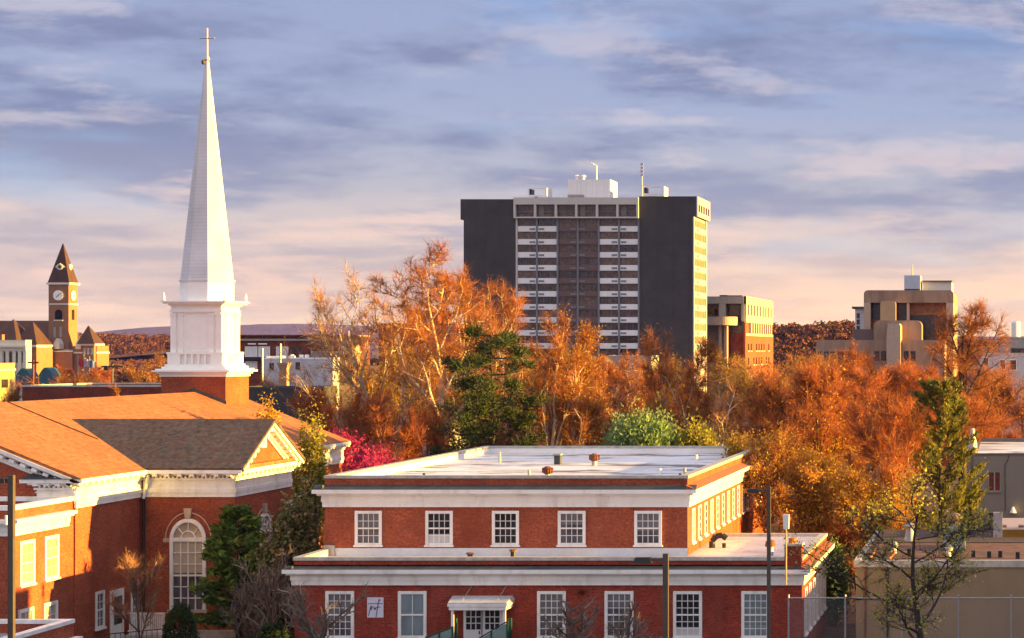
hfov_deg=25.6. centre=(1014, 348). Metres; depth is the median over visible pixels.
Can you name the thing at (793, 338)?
autumn wood
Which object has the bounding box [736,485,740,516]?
window
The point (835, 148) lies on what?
sky
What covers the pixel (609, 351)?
window
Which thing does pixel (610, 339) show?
window
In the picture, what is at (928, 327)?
window
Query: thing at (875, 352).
window
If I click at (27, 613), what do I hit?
window
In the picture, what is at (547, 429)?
twin tree
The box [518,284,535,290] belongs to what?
window
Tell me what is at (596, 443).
bare tree
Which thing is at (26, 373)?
teal canopy
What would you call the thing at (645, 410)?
bare tree
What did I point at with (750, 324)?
strip window
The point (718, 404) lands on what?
bare tree
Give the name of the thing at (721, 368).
bare tree
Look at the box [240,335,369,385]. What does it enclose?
brick block
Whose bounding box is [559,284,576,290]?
window
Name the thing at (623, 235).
window
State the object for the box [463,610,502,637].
door
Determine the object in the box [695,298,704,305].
end window
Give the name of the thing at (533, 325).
window
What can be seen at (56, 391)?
long shed
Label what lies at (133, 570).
tree
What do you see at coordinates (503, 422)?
bare tree
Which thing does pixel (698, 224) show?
end window
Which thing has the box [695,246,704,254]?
end window
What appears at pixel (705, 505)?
window
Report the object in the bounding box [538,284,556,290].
window
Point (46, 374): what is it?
teal canopy
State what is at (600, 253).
tower block
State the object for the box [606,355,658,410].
tower podium
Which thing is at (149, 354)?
wooded hill
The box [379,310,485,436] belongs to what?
tree
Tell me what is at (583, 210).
window
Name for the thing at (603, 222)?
window
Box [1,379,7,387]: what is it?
window
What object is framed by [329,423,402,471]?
redbud tree
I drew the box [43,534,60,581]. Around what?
window
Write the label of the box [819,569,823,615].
window
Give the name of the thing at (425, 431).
pale house
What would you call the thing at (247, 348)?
window
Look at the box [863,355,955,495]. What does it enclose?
bare tree
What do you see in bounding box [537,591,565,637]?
window
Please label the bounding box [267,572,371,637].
bare shrub
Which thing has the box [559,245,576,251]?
window
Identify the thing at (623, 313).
window
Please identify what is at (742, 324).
office building
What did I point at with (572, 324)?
window
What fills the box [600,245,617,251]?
window
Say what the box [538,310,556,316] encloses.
window
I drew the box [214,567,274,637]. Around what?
bare shrub
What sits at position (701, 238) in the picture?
end window
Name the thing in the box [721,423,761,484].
leafy shrub
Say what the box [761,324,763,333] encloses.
strip window
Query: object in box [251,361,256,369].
window
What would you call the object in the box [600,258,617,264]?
window
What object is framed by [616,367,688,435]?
bare tree
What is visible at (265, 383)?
bare tree
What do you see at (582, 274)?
window
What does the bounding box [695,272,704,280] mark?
end window
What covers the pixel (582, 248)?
window
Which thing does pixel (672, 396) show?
bare tree
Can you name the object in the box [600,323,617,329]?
window
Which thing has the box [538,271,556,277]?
window
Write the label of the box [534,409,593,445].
bare tree
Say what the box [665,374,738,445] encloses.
bare tree
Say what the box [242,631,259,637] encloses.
lawn
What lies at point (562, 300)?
window
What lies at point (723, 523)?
window
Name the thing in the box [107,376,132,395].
young tree
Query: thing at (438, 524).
window
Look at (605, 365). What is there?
terracotta house
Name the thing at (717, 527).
window
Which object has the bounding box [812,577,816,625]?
window
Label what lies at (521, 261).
window
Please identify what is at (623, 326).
window
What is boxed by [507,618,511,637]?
bollard
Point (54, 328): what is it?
slit window
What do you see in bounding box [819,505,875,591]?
young tree
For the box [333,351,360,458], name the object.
tan block
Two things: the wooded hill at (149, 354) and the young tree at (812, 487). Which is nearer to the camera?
the young tree at (812, 487)
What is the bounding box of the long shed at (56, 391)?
[22,383,160,400]
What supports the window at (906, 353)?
in the concrete building at (891, 325)
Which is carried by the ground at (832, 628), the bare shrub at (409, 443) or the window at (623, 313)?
the bare shrub at (409, 443)
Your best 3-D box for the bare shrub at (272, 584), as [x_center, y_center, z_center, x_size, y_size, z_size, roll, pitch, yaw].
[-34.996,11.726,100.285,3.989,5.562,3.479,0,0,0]
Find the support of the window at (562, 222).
in the tower block at (600, 253)
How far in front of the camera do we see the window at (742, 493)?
122.37 m
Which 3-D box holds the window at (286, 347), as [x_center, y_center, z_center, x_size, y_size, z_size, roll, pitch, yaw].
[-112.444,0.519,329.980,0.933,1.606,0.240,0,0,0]
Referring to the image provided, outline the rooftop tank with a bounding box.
[1011,321,1020,336]
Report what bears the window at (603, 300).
in the tower block at (600, 253)
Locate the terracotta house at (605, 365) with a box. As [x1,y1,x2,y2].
[591,356,618,440]
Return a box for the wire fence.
[788,595,1023,637]
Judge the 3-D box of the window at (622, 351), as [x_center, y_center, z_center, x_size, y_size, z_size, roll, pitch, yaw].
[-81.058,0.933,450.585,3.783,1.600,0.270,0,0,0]
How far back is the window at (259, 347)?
329.90 m
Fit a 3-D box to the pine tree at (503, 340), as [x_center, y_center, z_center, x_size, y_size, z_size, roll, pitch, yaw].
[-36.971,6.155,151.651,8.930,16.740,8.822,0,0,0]
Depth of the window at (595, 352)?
450.48 m
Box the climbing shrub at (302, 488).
[288,459,322,548]
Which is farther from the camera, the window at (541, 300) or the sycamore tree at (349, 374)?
the window at (541, 300)
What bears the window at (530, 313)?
in the tower block at (600, 253)
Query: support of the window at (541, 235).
in the tower block at (600, 253)
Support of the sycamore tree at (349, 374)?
on the ground at (832, 628)
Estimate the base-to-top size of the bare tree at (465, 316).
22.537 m
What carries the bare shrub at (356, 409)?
on the ground at (832, 628)
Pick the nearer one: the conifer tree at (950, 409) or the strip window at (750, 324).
the conifer tree at (950, 409)
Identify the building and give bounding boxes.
[0,340,31,400]
[0,363,15,401]
[0,619,82,637]
[282,446,834,637]
[707,295,772,410]
[816,264,956,430]
[854,513,1023,637]
[967,428,1023,528]
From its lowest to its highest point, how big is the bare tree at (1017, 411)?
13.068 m
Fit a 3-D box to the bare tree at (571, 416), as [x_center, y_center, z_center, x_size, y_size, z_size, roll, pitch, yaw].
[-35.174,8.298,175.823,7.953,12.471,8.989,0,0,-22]
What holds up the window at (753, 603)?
in the brick building at (477, 542)
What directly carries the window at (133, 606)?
in the church
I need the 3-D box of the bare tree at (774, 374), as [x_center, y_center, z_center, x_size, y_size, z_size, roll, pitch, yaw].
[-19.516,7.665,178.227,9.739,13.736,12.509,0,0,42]
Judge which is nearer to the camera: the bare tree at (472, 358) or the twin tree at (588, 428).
the twin tree at (588, 428)
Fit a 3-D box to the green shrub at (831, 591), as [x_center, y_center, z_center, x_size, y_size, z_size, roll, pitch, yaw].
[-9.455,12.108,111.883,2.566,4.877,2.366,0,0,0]
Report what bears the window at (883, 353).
in the concrete building at (891, 325)
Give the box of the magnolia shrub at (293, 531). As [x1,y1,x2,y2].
[245,471,322,637]
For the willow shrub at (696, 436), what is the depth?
149.49 m
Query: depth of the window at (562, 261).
450.48 m
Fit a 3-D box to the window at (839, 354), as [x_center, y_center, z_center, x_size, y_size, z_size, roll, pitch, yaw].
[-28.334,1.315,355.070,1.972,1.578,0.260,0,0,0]
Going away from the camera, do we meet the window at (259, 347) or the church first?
the church
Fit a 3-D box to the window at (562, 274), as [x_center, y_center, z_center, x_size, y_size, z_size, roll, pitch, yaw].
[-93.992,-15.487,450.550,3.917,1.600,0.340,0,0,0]
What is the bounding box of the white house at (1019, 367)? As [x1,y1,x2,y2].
[980,353,1023,435]
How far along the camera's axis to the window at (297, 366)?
259.95 m
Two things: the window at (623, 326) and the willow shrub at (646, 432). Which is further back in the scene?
the window at (623, 326)
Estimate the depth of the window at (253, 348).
329.98 m
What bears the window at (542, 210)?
in the tower block at (600, 253)
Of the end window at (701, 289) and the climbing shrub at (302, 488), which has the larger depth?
the end window at (701, 289)
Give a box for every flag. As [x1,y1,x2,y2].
[78,359,83,367]
[84,358,88,366]
[89,356,95,370]
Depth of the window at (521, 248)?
450.48 m
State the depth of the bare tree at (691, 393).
167.64 m
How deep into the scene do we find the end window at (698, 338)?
456.79 m
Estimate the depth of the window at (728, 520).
115.75 m
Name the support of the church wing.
on the lawn at (251, 634)
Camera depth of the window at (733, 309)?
485.42 m
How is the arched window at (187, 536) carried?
in the church
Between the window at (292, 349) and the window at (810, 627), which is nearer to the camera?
the window at (810, 627)
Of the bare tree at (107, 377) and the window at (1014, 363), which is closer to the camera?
the window at (1014, 363)
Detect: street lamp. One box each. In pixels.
[0,475,14,637]
[633,553,668,637]
[747,486,770,637]
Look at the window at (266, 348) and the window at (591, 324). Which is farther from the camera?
the window at (591, 324)
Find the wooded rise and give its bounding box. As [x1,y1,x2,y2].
[957,338,999,400]
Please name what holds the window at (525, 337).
in the tower block at (600, 253)
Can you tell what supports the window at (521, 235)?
in the tower block at (600, 253)
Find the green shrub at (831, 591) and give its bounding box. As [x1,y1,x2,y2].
[827,534,855,626]
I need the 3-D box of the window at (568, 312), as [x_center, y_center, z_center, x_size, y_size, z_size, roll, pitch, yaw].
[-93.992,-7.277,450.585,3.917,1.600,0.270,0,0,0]
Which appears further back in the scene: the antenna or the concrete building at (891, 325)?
the concrete building at (891, 325)
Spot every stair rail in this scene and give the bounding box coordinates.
[425,626,453,637]
[479,621,507,637]
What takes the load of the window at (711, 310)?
in the office building at (742, 324)
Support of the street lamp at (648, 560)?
on the parking lot
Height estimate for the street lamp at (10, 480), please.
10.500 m
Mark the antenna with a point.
(786, 521)
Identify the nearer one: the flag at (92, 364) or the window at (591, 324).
the window at (591, 324)
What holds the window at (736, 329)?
in the office building at (742, 324)
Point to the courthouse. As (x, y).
(56, 339)
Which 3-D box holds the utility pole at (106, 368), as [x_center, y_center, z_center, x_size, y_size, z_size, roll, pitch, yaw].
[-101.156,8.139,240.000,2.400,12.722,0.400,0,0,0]
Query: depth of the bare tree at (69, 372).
431.11 m
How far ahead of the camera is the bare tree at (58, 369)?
429.30 m
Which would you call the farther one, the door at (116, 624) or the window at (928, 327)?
the window at (928, 327)
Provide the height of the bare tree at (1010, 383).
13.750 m
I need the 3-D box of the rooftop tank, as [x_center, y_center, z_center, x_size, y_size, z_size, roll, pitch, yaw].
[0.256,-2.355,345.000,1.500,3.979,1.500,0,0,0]
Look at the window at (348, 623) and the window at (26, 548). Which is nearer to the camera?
the window at (26, 548)
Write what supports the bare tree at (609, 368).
on the ground at (832, 628)
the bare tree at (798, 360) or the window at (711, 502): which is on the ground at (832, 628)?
the bare tree at (798, 360)
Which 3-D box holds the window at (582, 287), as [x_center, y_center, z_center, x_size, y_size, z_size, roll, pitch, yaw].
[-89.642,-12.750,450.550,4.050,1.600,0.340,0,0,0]
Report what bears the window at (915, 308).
in the concrete building at (891, 325)
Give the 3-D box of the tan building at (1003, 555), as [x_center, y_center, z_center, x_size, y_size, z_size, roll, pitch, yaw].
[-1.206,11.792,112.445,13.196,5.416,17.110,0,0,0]
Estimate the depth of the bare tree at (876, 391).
196.54 m
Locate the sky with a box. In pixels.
[0,0,1023,336]
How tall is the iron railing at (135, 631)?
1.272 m
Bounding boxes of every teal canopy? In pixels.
[16,368,38,400]
[39,367,60,383]
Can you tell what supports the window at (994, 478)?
in the grey building at (1004, 480)
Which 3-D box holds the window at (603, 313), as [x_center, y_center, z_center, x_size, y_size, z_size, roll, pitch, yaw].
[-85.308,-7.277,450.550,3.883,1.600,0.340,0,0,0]
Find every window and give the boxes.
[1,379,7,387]
[18,606,33,618]
[19,539,36,587]
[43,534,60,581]
[43,600,57,618]
[53,327,55,336]
[59,327,61,336]
[95,590,106,630]
[131,579,139,618]
[163,508,210,612]
[245,346,250,356]
[245,361,250,367]
[251,346,256,356]
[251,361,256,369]
[258,346,263,356]
[258,503,272,553]
[264,346,269,356]
[276,346,281,355]
[282,346,287,355]
[290,347,295,355]
[295,362,299,369]
[297,347,300,356]
[325,591,353,637]
[353,511,382,546]
[398,591,426,637]
[424,511,453,546]
[490,511,519,546]
[517,205,533,216]
[518,219,535,225]
[518,232,535,238]
[518,245,535,251]
[518,258,535,264]
[518,271,535,277]
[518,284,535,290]
[518,297,535,303]
[518,323,535,329]
[518,336,535,342]
[519,310,535,316]
[537,205,554,216]
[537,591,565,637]
[538,219,556,225]
[538,232,556,238]
[538,245,556,251]
[538,258,556,264]
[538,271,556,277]
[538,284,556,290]
[538,297,556,303]
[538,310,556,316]
[538,323,556,329]
[538,336,552,342]
[556,511,586,546]
[558,205,574,216]
[559,219,576,225]
[559,232,576,238]
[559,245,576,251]
[559,258,576,264]
[559,271,576,277]
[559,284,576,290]
[559,297,576,303]
[559,310,576,316]
[559,323,576,329]
[560,336,576,342]
[578,205,595,216]
[579,219,597,225]
[579,232,597,238]
[579,245,597,251]
[579,258,597,264]
[579,271,597,277]
[579,284,597,290]
[579,297,597,303]
[579,310,597,316]
[579,323,597,329]
[579,349,597,355]
[599,205,615,216]
[600,219,617,225]
[600,232,617,238]
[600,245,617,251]
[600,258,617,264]
[600,271,617,277]
[600,284,617,290]
[600,297,617,303]
[600,310,617,316]
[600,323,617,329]
[600,336,617,342]
[600,349,617,355]
[604,591,633,637]
[619,205,635,216]
[620,219,637,225]
[620,232,637,238]
[620,245,637,251]
[620,258,637,264]
[620,271,637,277]
[620,284,637,290]
[620,297,637,303]
[620,310,637,316]
[620,323,637,329]
[620,336,637,342]
[620,349,637,354]
[633,511,662,546]
[673,591,701,637]
[691,508,696,544]
[695,220,704,229]
[695,233,704,242]
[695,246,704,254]
[695,259,704,267]
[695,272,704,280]
[695,285,704,292]
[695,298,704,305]
[695,311,704,317]
[695,324,704,330]
[695,336,704,343]
[697,504,702,540]
[703,501,708,536]
[707,306,718,315]
[709,498,714,533]
[715,496,719,529]
[721,493,725,526]
[726,490,730,523]
[728,304,740,315]
[731,488,735,519]
[733,326,742,332]
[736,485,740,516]
[741,484,745,513]
[741,591,766,637]
[746,483,749,511]
[749,323,751,333]
[754,323,756,333]
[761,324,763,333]
[804,586,808,636]
[808,582,812,630]
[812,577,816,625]
[816,573,819,620]
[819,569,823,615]
[823,567,826,610]
[824,351,828,360]
[838,351,849,360]
[872,303,879,318]
[872,319,879,328]
[874,351,878,360]
[881,351,885,360]
[897,303,906,319]
[904,351,908,360]
[910,303,945,314]
[910,315,945,339]
[911,351,914,360]
[988,472,1000,491]
[999,359,1005,369]
[1009,359,1016,370]
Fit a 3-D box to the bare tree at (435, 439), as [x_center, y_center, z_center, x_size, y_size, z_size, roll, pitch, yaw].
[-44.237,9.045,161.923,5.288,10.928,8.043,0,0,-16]
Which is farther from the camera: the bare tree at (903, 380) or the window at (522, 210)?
the window at (522, 210)
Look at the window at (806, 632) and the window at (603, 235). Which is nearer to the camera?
the window at (806, 632)
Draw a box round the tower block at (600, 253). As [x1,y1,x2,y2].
[460,163,709,416]
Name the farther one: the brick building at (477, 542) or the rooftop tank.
the rooftop tank
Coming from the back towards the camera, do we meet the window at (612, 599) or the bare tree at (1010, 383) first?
the bare tree at (1010, 383)
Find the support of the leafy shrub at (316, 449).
on the lawn at (251, 634)
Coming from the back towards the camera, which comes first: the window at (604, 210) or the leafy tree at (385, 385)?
the window at (604, 210)
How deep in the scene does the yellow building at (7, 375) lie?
256.90 m
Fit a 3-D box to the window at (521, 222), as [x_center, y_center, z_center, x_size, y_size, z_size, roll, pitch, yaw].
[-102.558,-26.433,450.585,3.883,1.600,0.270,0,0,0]
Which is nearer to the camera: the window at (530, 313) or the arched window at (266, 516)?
the arched window at (266, 516)
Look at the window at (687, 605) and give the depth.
97.78 m
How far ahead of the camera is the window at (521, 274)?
450.48 m
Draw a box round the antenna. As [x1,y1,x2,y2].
[783,514,789,584]
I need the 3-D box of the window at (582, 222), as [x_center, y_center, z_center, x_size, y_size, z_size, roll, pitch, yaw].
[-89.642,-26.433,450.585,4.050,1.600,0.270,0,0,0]
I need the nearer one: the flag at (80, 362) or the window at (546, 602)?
the window at (546, 602)
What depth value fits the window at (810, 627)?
100.98 m
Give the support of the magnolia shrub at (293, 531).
on the lawn at (251, 634)
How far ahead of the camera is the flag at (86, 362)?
570.02 m
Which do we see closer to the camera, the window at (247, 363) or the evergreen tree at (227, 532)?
the evergreen tree at (227, 532)
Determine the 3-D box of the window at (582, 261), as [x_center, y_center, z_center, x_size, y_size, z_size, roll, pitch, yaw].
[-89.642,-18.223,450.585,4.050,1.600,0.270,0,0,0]
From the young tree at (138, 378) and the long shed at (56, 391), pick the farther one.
the young tree at (138, 378)
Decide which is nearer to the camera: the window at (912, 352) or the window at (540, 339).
the window at (912, 352)
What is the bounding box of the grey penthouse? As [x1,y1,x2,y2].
[311,331,359,357]
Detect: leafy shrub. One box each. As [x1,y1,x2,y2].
[249,387,285,428]
[291,379,331,548]
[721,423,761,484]
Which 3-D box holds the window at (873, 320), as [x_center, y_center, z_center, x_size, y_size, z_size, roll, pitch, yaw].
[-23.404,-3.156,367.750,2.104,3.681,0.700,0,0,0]
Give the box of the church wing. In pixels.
[0,496,77,618]
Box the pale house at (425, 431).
[400,369,464,458]
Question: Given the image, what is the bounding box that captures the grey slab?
[1000,337,1023,352]
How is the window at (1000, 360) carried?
in the white house at (1019, 367)
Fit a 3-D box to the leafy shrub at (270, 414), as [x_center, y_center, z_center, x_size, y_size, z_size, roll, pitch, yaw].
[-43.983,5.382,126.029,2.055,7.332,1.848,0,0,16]
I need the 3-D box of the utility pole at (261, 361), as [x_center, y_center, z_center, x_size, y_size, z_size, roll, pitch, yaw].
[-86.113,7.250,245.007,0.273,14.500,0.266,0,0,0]
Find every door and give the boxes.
[110,588,123,637]
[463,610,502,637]
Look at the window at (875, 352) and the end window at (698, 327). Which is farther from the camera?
the end window at (698, 327)
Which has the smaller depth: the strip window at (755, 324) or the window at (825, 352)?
the window at (825, 352)
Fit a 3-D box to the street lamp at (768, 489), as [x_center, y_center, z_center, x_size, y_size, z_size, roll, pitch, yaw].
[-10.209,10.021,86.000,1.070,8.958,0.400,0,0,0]
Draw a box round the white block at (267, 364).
[263,355,339,429]
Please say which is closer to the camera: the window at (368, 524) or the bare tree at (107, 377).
the window at (368, 524)
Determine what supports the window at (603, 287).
in the tower block at (600, 253)
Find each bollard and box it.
[454,618,456,637]
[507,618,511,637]
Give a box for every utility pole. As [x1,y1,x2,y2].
[27,360,38,384]
[102,364,123,382]
[261,348,262,378]
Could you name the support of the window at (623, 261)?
in the tower block at (600, 253)
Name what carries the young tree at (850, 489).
on the ground at (832, 628)
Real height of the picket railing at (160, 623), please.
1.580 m
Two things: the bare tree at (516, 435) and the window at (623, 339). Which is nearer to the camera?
the bare tree at (516, 435)
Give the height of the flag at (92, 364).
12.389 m
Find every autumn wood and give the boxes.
[79,332,169,382]
[772,319,854,380]
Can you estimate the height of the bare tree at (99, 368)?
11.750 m
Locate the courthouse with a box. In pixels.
[0,243,109,384]
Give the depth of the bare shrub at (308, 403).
160.57 m
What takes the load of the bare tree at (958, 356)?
on the ground at (832, 628)
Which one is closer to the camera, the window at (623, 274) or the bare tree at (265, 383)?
the bare tree at (265, 383)
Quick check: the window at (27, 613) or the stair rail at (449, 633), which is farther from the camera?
the stair rail at (449, 633)
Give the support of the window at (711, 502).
in the brick building at (477, 542)
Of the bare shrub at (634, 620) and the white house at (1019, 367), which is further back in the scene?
the white house at (1019, 367)
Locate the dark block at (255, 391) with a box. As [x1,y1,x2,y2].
[249,386,336,426]
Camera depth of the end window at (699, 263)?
458.24 m
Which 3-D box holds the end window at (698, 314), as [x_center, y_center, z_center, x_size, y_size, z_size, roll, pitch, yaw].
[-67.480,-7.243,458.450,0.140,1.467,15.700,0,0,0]
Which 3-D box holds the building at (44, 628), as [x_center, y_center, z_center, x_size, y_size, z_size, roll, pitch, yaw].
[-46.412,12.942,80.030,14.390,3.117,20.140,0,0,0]
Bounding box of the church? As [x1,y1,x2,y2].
[0,28,350,637]
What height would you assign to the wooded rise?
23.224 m
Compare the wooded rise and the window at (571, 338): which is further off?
the wooded rise
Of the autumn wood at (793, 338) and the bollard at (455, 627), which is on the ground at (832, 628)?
the bollard at (455, 627)
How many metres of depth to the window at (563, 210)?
450.15 m
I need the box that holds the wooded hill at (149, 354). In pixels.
[109,350,378,364]
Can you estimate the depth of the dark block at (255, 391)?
172.00 m
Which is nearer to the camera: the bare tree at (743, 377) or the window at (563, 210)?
the bare tree at (743, 377)
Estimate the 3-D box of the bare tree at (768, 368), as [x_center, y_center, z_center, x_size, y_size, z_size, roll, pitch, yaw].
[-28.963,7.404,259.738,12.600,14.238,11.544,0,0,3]
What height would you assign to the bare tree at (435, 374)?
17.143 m
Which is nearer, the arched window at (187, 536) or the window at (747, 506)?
the arched window at (187, 536)
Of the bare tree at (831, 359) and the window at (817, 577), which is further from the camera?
the bare tree at (831, 359)
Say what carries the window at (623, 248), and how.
in the tower block at (600, 253)
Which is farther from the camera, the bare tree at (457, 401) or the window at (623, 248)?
the window at (623, 248)
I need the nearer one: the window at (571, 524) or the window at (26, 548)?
the window at (26, 548)
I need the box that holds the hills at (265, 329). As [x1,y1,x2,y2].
[96,324,1023,352]
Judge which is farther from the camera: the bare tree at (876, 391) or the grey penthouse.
the grey penthouse
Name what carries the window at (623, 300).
in the tower block at (600, 253)
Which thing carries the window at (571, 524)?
in the brick building at (477, 542)
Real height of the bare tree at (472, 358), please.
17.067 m
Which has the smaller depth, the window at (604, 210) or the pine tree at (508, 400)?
the pine tree at (508, 400)
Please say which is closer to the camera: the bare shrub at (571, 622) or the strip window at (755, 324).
the bare shrub at (571, 622)
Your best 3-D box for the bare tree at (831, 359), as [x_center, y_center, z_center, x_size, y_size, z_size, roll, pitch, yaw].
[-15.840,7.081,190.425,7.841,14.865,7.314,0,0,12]
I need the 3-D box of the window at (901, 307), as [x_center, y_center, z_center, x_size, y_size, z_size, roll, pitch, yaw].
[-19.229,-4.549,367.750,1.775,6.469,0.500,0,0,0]
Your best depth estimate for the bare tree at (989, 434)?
172.63 m
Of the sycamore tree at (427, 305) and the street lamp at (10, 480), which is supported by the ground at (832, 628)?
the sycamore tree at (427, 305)
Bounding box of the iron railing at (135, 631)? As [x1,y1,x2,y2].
[104,629,162,637]
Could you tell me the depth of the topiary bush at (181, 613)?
99.21 m
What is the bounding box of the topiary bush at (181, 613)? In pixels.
[162,602,200,637]
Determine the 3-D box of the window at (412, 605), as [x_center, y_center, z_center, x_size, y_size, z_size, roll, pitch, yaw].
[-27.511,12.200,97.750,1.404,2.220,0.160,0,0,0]
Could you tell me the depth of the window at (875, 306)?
367.49 m
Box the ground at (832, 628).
[370,352,967,637]
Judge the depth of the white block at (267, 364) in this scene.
260.00 m
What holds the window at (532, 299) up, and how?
in the tower block at (600, 253)
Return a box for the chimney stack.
[277,363,290,385]
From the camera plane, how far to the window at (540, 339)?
450.48 m
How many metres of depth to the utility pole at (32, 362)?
229.92 m
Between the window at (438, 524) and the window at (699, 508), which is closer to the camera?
the window at (438, 524)
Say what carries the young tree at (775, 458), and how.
on the ground at (832, 628)
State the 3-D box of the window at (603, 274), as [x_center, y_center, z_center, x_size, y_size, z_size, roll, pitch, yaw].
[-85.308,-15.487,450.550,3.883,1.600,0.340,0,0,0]
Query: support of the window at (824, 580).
in the brick building at (477, 542)
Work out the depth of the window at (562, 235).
450.48 m
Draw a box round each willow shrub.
[594,391,690,445]
[673,406,723,445]
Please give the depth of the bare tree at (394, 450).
193.78 m
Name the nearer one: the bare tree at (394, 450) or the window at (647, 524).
the window at (647, 524)
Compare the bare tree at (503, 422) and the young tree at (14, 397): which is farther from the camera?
the young tree at (14, 397)
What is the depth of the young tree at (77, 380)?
205.39 m
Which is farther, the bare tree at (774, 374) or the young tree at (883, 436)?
the bare tree at (774, 374)
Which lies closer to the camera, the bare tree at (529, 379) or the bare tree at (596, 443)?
the bare tree at (596, 443)
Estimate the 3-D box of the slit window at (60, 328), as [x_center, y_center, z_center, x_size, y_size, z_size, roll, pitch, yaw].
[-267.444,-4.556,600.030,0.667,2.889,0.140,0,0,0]
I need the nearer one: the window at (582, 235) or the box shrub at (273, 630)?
the box shrub at (273, 630)
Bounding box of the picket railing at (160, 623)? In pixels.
[123,613,176,637]
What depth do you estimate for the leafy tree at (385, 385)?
172.22 m
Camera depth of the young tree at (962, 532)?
89.78 m
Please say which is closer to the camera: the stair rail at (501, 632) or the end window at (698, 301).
the stair rail at (501, 632)
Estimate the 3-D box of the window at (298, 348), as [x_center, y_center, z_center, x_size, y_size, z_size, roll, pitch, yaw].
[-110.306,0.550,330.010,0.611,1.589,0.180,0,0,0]
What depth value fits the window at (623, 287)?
450.48 m
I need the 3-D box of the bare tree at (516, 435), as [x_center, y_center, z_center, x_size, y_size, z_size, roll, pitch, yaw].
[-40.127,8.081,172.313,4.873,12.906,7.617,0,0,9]
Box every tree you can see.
[0,379,25,401]
[22,364,104,384]
[56,365,76,382]
[59,367,87,381]
[77,364,111,382]
[87,367,114,382]
[96,547,173,637]
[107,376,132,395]
[120,350,166,382]
[187,503,267,637]
[251,371,299,385]
[257,257,457,450]
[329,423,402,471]
[340,350,417,459]
[342,338,409,459]
[354,234,529,442]
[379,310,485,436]
[390,339,459,453]
[394,401,456,459]
[399,335,470,422]
[416,384,503,448]
[421,264,515,446]
[421,319,555,456]
[429,354,506,452]
[430,326,509,418]
[462,276,546,440]
[465,415,512,447]
[488,374,540,445]
[494,380,557,445]
[504,338,553,438]
[515,343,608,426]
[518,303,615,445]
[527,332,592,445]
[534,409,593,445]
[553,386,623,445]
[574,412,616,445]
[583,347,649,427]
[592,364,653,445]
[605,355,695,431]
[605,390,679,430]
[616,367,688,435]
[631,323,737,445]
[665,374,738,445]
[694,375,752,445]
[702,347,763,403]
[714,363,794,508]
[717,353,871,531]
[726,363,791,421]
[728,355,803,398]
[735,419,812,532]
[774,337,1022,476]
[775,442,847,534]
[778,350,852,413]
[784,459,1005,637]
[793,346,855,453]
[813,459,926,561]
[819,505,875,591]
[831,389,936,528]
[847,352,903,490]
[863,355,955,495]
[885,291,1023,510]
[898,376,991,528]
[928,389,1023,479]
[970,360,1022,434]
[983,369,1023,437]
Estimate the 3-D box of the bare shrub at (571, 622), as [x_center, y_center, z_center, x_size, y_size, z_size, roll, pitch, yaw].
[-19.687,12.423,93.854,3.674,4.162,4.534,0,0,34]
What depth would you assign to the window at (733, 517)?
118.09 m
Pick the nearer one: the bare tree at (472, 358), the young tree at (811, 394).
the young tree at (811, 394)
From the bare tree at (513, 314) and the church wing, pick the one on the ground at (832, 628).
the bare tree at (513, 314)
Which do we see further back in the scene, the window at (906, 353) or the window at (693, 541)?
the window at (906, 353)
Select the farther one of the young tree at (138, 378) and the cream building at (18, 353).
the cream building at (18, 353)
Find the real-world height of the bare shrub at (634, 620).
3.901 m
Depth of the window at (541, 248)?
450.48 m
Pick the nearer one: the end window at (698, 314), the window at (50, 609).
the window at (50, 609)
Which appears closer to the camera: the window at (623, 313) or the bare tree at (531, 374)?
the bare tree at (531, 374)
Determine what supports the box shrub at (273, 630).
on the lawn at (251, 634)
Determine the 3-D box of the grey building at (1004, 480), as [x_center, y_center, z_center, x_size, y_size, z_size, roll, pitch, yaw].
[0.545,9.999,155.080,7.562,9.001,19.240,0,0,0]
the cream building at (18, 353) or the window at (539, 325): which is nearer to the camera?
the cream building at (18, 353)
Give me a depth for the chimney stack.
200.00 m
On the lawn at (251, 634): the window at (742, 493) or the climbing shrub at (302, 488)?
the climbing shrub at (302, 488)
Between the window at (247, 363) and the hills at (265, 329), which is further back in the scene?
the hills at (265, 329)
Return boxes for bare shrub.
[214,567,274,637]
[231,545,296,634]
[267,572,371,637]
[282,384,347,466]
[318,373,400,457]
[348,390,433,468]
[535,592,614,637]
[598,593,671,637]
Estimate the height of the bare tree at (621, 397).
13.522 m
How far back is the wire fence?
97.03 m
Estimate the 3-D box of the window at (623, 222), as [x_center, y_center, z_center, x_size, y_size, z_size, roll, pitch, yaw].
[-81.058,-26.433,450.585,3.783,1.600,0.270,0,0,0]
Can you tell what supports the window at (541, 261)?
in the tower block at (600, 253)
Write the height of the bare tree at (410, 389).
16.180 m
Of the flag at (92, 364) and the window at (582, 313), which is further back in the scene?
the flag at (92, 364)
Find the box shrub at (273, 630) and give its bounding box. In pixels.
[255,618,291,637]

